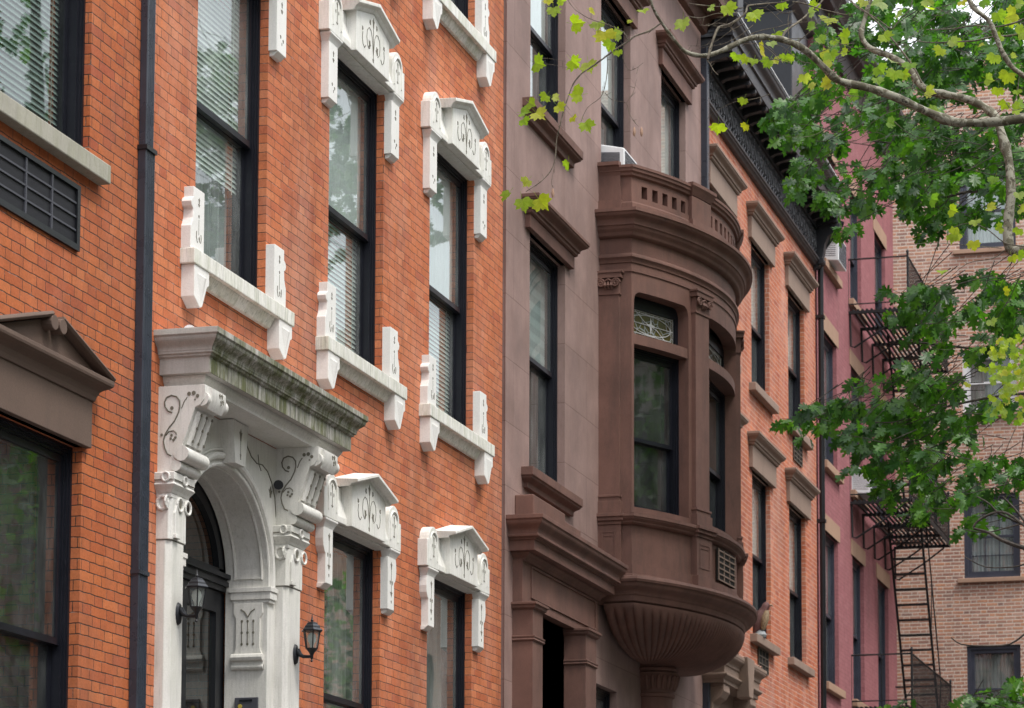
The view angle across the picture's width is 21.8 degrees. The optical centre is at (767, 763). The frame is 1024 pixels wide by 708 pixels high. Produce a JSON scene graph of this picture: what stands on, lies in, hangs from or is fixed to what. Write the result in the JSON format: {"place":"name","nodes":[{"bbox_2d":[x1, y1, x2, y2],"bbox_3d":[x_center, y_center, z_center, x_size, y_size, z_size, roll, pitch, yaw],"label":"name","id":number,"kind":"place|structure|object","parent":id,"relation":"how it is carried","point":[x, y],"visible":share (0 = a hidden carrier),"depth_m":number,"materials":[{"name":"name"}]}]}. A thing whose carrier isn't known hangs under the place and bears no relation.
{"place":"outdoors","nodes":[
{"label":"outdoors","id":0,"kind":"place"},
{"bbox_2d":[146,0,503,707],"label":"brick house","id":1,"kind":"structure","parent":0,"point":[328,272],"depth_m":20.72,"materials":[{"name":"orange brick"}]},
{"bbox_2d":[176,570,207,624],"bbox_3d":[-3.848,-1.114,17.606,0.218,0.373,0.145,-1,-5,12],"label":"wall lantern","id":2,"kind":"object","parent":1,"relation":"attached to","point":[196,584],"depth_m":17.58,"materials":[{"name":"black metal"}]},
{"bbox_2d":[181,579,223,707],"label":"door","id":3,"kind":"structure","parent":1,"relation":"in","point":[214,600],"depth_m":19.29,"materials":[{"name":"black wood"}]},
{"bbox_2d":[195,0,260,287],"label":"window","id":4,"kind":"structure","parent":1,"relation":"in","point":[213,131],"depth_m":19.46,"materials":[{"name":"glass"}]},
{"bbox_2d":[235,697,257,707],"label":"intercom panel","id":5,"kind":"object","parent":1,"relation":"attached to","point":[249,702],"visible":1,"depth_m":19.31,"materials":[{"name":"grey metal"}]},
{"bbox_2d":[274,480,282,489],"bbox_3d":[-3.633,-2.069,19.534,0.071,0.090,0.128,0,-5,-7],"label":"floodlight","id":6,"kind":"object","parent":1,"relation":"attached to","point":[278,484],"visible":1,"depth_m":19.48,"materials":[{"name":"black metal"}]},
{"bbox_2d":[293,615,322,664],"bbox_3d":[-3.421,-0.924,19.586,0.218,0.373,0.145,-1,-5,12],"label":"wall lantern","id":7,"kind":"object","parent":1,"relation":"attached to","point":[312,627],"depth_m":19.56,"materials":[{"name":"black metal"}]},
{"bbox_2d":[323,531,372,707],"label":"window","id":8,"kind":"structure","parent":1,"relation":"in","point":[350,594],"depth_m":21.59,"materials":[{"name":"glass"}]},
{"bbox_2d":[328,58,376,365],"bbox_3d":[-3.509,-4.463,21.406,0.210,2.450,1.220,-1,-5,12],"label":"window","id":9,"kind":"structure","parent":1,"relation":"in","point":[353,120],"depth_m":21.84,"materials":[{"name":"glass"}]},
{"bbox_2d":[426,579,464,707],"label":"window","id":10,"kind":"structure","parent":1,"relation":"in","point":[445,641],"depth_m":23.92,"materials":[{"name":"grey glass"}]},
{"bbox_2d":[429,152,466,425],"bbox_3d":[-3.012,-4.254,23.709,0.210,2.450,1.210,-1,-5,12],"label":"window","id":11,"kind":"structure","parent":1,"relation":"in","point":[448,207],"depth_m":24.16,"materials":[{"name":"grey glass"}]},
{"bbox_2d":[451,0,467,18],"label":"window","id":12,"kind":"structure","parent":1,"relation":"in","point":[462,5],"depth_m":24.49,"materials":[{"name":"black glass"}]},
{"bbox_2d":[501,0,757,707],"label":"brownstone house","id":13,"kind":"structure","parent":0,"point":[624,555],"depth_m":28.32,"materials":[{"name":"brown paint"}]},
{"bbox_2d":[529,240,557,481],"bbox_3d":[-2.397,-3.996,26.485,0.210,2.400,1.220,-1,-5,12],"label":"window","id":14,"kind":"structure","parent":13,"relation":"in","point":[543,271],"depth_m":26.97,"materials":[{"name":"glass"}]},
{"bbox_2d":[530,0,557,122],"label":"window","id":15,"kind":"structure","parent":13,"relation":"in","point":[544,27],"depth_m":27.29,"materials":[{"name":"glass"}]},
{"bbox_2d":[596,687,609,707],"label":"window","id":16,"kind":"structure","parent":13,"relation":"in","point":[602,696],"depth_m":28.64,"materials":[{"name":"black glass"}]},
{"bbox_2d":[601,0,623,147],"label":"window","id":17,"kind":"structure","parent":13,"relation":"in","point":[612,112],"depth_m":29.84,"materials":[{"name":"glass"}]},
{"bbox_2d":[601,145,636,164],"bbox_3d":[-1.663,-6.605,28.945,0.326,0.296,0.542,-1,-5,12],"label":"air conditioner","id":18,"kind":"object","parent":13,"relation":"attached to","point":[614,153],"visible":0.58,"depth_m":28.68,"materials":[{"name":"white plastic"}]},
{"bbox_2d":[634,296,677,344],"bbox_3d":[-1.292,-4.830,28.810,0.393,0.465,0.811,-2,-5,16],"label":"transom window","id":19,"kind":"structure","parent":13,"relation":"in","point":[655,320],"depth_m":28.87,"materials":[{"name":"glass"}]},
{"bbox_2d":[634,348,678,515],"bbox_3d":[-1.336,-3.584,28.737,0.210,1.820,0.857,-5,-7,39],"label":"window","id":20,"kind":"structure","parent":13,"relation":"in","point":[669,445],"depth_m":28.97,"materials":[{"name":"black paint"}]},
{"bbox_2d":[661,78,678,178],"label":"window","id":21,"kind":"structure","parent":13,"relation":"in","point":[669,103],"depth_m":32.40,"materials":[{"name":"glass"}]},
{"bbox_2d":[709,332,723,367],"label":"transom window","id":22,"kind":"structure","parent":13,"relation":"in","point":[716,352],"depth_m":30.49,"materials":[{"name":"grey glass"}]},
{"bbox_2d":[709,380,724,531],"bbox_3d":[-0.749,-3.465,30.056,0.210,1.820,1.394,-1,-5,12],"label":"window","id":23,"kind":"structure","parent":13,"relation":"in","point":[716,397],"depth_m":30.66,"materials":[{"name":"black glass"}]},
{"bbox_2d":[808,0,1013,60],"label":"sky","id":24,"kind":"structure","parent":0,"point":[974,16],"materials":[{"name":"white"}]},
{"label":"road","id":25,"kind":"structure","parent":0,"visible":0},
{"bbox_2d":[500,0,1023,425],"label":"sycamore tree","id":26,"kind":"object","parent":25,"relation":"on","point":[1005,376],"visible":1,"depth_m":18.37,"materials":[{"name":"green plant"}]},
{"bbox_2d":[757,0,1023,707],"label":"oak tree","id":27,"kind":"object","parent":25,"relation":"on","point":[954,69],"visible":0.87,"depth_m":26.59,"materials":[{"name":"green plant"}]},
{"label":"pavement","id":28,"kind":"structure","parent":0,"visible":0},
{"bbox_2d":[0,0,140,707],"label":"brick house","id":29,"kind":"structure","parent":28,"relation":"on","point":[69,100],"depth_m":16.58,"materials":[{"name":"orange brick"}]},
{"bbox_2d":[0,416,72,707],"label":"window","id":30,"kind":"structure","parent":29,"relation":"in","point":[49,637],"depth_m":16.42,"materials":[{"name":"black paint"}]},
{"bbox_2d":[0,0,85,146],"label":"window","id":31,"kind":"structure","parent":29,"relation":"in","point":[43,55],"depth_m":16.67,"materials":[{"name":"grey glass"}]},
{"bbox_2d":[129,0,156,707],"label":"downspout","id":32,"kind":"object","parent":29,"relation":"attached to","point":[147,154],"visible":1,"depth_m":17.32,"materials":[{"name":"black metal"}]},
{"bbox_2d":[701,0,845,707],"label":"brick house","id":33,"kind":"structure","parent":28,"relation":"on","point":[782,250],"depth_m":37.21,"materials":[{"name":"brick"}]},
{"bbox_2d":[701,46,710,707],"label":"downspout","id":34,"kind":"object","parent":33,"relation":"attached to","point":[705,179],"visible":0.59,"depth_m":33.31,"materials":[{"name":"black metal"}]},
{"bbox_2d":[751,248,764,390],"bbox_3d":[-0.272,-6.144,36.764,0.210,2.020,1.190,-1,-5,12],"label":"window","id":35,"kind":"structure","parent":33,"relation":"in","point":[757,266],"depth_m":37.19,"materials":[{"name":"glass"}]},
{"bbox_2d":[752,474,765,638],"bbox_3d":[-0.254,-2.828,36.459,0.210,2.280,1.190,-1,-5,12],"label":"window","id":36,"kind":"structure","parent":33,"relation":"in","point":[758,488],"depth_m":36.89,"materials":[{"name":"grey glass"}]},
{"bbox_2d":[753,602,772,637],"bbox_3d":[-0.072,-1.973,35.989,0.295,0.489,0.222,-1,-5,12],"label":"hawk decoy","id":37,"kind":"object","parent":33,"relation":"on","point":[760,625],"visible":0.82,"depth_m":35.93,"materials":[{"name":"brown plastic"}]},
{"bbox_2d":[743,0,818,106],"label":"roof bulkhead","id":38,"kind":"object","parent":33,"relation":"on","point":[788,74],"visible":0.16,"depth_m":40.04,"materials":[{"name":"black metal"}]},
{"bbox_2d":[788,296,800,429],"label":"window","id":39,"kind":"structure","parent":33,"relation":"in","point":[793,311],"depth_m":39.65,"materials":[{"name":"black glass"}]},
{"bbox_2d":[789,508,801,661],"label":"window","id":40,"kind":"structure","parent":33,"relation":"in","point":[795,575],"depth_m":39.35,"materials":[{"name":"black glass"}]},
{"bbox_2d":[815,221,843,707],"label":"downspout","id":41,"kind":"object","parent":33,"relation":"attached to","point":[820,318],"visible":0.87,"depth_m":40.48,"materials":[{"name":"black metal"}]},
{"bbox_2d":[808,0,905,707],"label":"brick house","id":42,"kind":"structure","parent":28,"relation":"on","point":[860,611],"depth_m":44.04,"materials":[{"name":"pink brick"}]},
{"bbox_2d":[824,337,832,464],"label":"window","id":43,"kind":"structure","parent":42,"relation":"in","point":[828,349],"depth_m":42.28,"materials":[{"name":"black glass"}]},
{"bbox_2d":[825,534,834,684],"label":"window","id":44,"kind":"structure","parent":42,"relation":"in","point":[829,544],"depth_m":41.98,"materials":[{"name":"black glass"}]},
{"bbox_2d":[825,240,845,271],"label":"air conditioner","id":45,"kind":"object","parent":42,"relation":"attached to","point":[835,255],"visible":0.62,"depth_m":41.60,"materials":[{"name":"white plastic"}]},
{"bbox_2d":[849,196,857,302],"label":"window","id":46,"kind":"structure","parent":42,"relation":"in","point":[853,242],"depth_m":44.90,"materials":[{"name":"black glass"}]},
{"bbox_2d":[851,372,858,465],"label":"window","id":47,"kind":"structure","parent":42,"relation":"in","point":[852,375],"depth_m":44.59,"materials":[{"name":"black glass"}]},
{"bbox_2d":[852,559,860,700],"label":"window","id":48,"kind":"structure","parent":42,"relation":"in","point":[856,568],"depth_m":44.29,"materials":[{"name":"black glass"}]},
{"bbox_2d":[852,467,877,499],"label":"air conditioner","id":49,"kind":"object","parent":42,"relation":"attached to","point":[859,485],"visible":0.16,"depth_m":43.58,"materials":[{"name":"white plastic"}]},
{"bbox_2d":[874,237,881,334],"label":"window","id":50,"kind":"structure","parent":42,"relation":"in","point":[877,249],"depth_m":47.34,"materials":[{"name":"black glass"}]},
{"bbox_2d":[877,456,883,518],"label":"window","id":51,"kind":"structure","parent":42,"relation":"in","point":[882,456],"depth_m":47.02,"materials":[{"name":"black glass"}]},
{"bbox_2d":[877,582,885,706],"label":"window","id":52,"kind":"structure","parent":42,"relation":"in","point":[881,591],"depth_m":46.73,"materials":[{"name":"black glass"}]},
{"bbox_2d":[848,249,951,707],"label":"fire escape","id":53,"kind":"object","parent":42,"relation":"attached to","point":[934,697],"visible":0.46,"depth_m":45.40,"materials":[{"name":"black metal"}]},
{"bbox_2d":[886,61,1023,707],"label":"apartment building","id":54,"kind":"structure","parent":28,"relation":"on","point":[975,604],"depth_m":50.46,"materials":[{"name":"brown brick"}]},
{"bbox_2d":[959,173,1015,248],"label":"window","id":55,"kind":"structure","parent":54,"relation":"in","point":[986,238],"depth_m":51.09,"materials":[{"name":"grey glass"}]},
{"bbox_2d":[962,354,1016,412],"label":"window","id":56,"kind":"structure","parent":54,"relation":"in","point":[986,386],"depth_m":50.83,"materials":[{"name":"grey glass"}]},
{"bbox_2d":[964,493,1020,577],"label":"window","id":57,"kind":"structure","parent":54,"relation":"in","point":[988,551],"depth_m":50.47,"materials":[{"name":"clear glass"}]},
{"bbox_2d":[967,645,1020,702],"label":"window","id":58,"kind":"structure","parent":54,"relation":"in","point":[993,665],"depth_m":50.27,"materials":[{"name":"clear glass"}]}
]}

